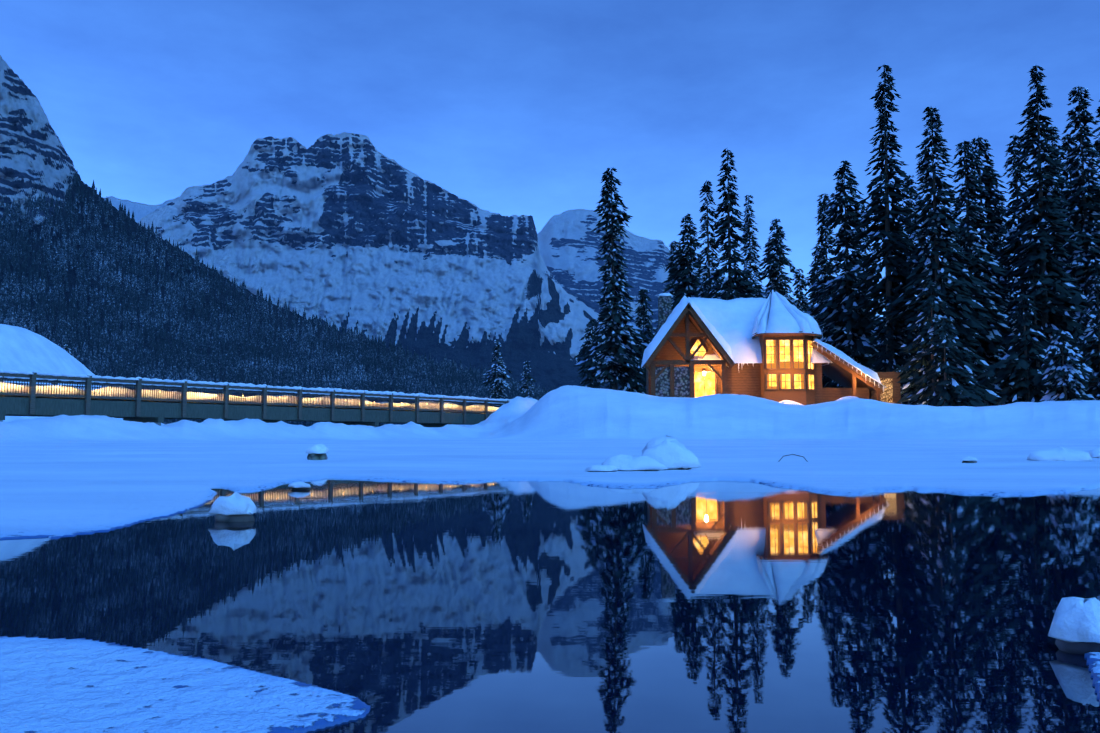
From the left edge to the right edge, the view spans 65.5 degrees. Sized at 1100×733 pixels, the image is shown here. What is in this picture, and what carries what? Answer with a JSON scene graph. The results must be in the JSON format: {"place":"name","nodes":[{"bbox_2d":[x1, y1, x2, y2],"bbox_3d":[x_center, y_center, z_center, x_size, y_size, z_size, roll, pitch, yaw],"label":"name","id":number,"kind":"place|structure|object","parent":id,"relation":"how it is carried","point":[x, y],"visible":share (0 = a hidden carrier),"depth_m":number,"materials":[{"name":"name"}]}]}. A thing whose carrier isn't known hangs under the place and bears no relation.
{"place":"outdoors","nodes":[
{"label":"outdoors","id":0,"kind":"place"},
{"bbox_2d":[103,196,177,222],"bbox_3d":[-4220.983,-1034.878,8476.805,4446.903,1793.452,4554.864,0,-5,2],"label":"mountain","id":1,"kind":"structure","parent":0,"point":[141,210],"depth_m":9198.24,"materials":[{"name":"white snow"}]},
{"bbox_2d":[0,55,472,384],"bbox_3d":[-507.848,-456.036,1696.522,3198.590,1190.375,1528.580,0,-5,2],"label":"mountain slope","id":2,"kind":"structure","parent":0,"point":[35,160],"depth_m":1832.21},
{"bbox_2d":[137,132,649,392],"bbox_3d":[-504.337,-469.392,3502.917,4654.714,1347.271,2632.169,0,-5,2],"label":"mountain","id":3,"kind":"structure","parent":0,"point":[352,230],"depth_m":3393.59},
{"bbox_2d":[0,478,1099,732],"bbox_3d":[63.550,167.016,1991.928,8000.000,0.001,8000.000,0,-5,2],"label":"lake water","id":4,"kind":"structure","parent":0,"point":[572,608],"depth_m":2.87,"materials":[{"name":"blue liquid"}]},
{"bbox_2d":[208,435,1099,654],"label":"snow-covered rocks","id":5,"kind":"object","parent":4,"relation":"in","point":[1075,627],"visible":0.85,"depth_m":9.02,"materials":[{"name":"snow"}]},
{"bbox_2d":[0,324,1099,732],"bbox_3d":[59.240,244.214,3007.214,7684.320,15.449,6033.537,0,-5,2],"label":"ground snow","id":6,"kind":"structure","parent":0,"point":[64,476],"depth_m":15.81,"materials":[{"name":"white snow"}]},
{"bbox_2d":[0,369,511,426],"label":"bridge","id":7,"kind":"structure","parent":6,"relation":"on","point":[138,403],"depth_m":46.45,"materials":[{"name":"wood"}]},
{"bbox_2d":[0,171,551,426],"bbox_3d":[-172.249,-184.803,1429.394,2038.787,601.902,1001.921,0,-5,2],"label":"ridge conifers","id":8,"kind":"object","parent":6,"relation":"on","point":[269,361],"visible":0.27,"depth_m":1538.99,"materials":[{"name":"green plant"}]},
{"bbox_2d":[63,340,536,405],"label":"conifer trees","id":9,"kind":"object","parent":6,"relation":"on","point":[495,388],"visible":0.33,"depth_m":150.30,"materials":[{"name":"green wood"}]},
{"bbox_2d":[641,290,900,404],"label":"house","id":10,"kind":"structure","parent":6,"relation":"on","point":[772,346],"depth_m":62.62,"materials":[{"name":"brown wood"}]},
{"bbox_2d":[573,64,1099,406],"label":"spruce trees","id":11,"kind":"object","parent":6,"relation":"on","point":[953,329],"visible":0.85,"depth_m":73.76,"materials":[{"name":"green plant"}]},
{"bbox_2d":[819,323,1099,405],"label":"conifer trees","id":12,"kind":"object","parent":6,"relation":"on","point":[1091,360],"visible":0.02,"depth_m":72.82,"materials":[{"name":"green plant"}]},
{"bbox_2d":[1023,264,1053,391],"bbox_3d":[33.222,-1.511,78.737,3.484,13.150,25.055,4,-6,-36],"label":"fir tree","id":13,"kind":"object","parent":6,"relation":"on","point":[1040,328],"visible":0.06,"depth_m":70.11,"materials":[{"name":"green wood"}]},
{"bbox_2d":[0,0,1099,316],"label":"sky","id":14,"kind":"structure","parent":0,"point":[508,107],"materials":[{"name":"blue"}]},
{"bbox_2d":[537,209,1020,405],"bbox_3d":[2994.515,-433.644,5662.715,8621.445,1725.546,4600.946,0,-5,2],"label":"mountain","id":15,"kind":"structure","parent":0,"point":[569,242],"depth_m":5806.75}
]}

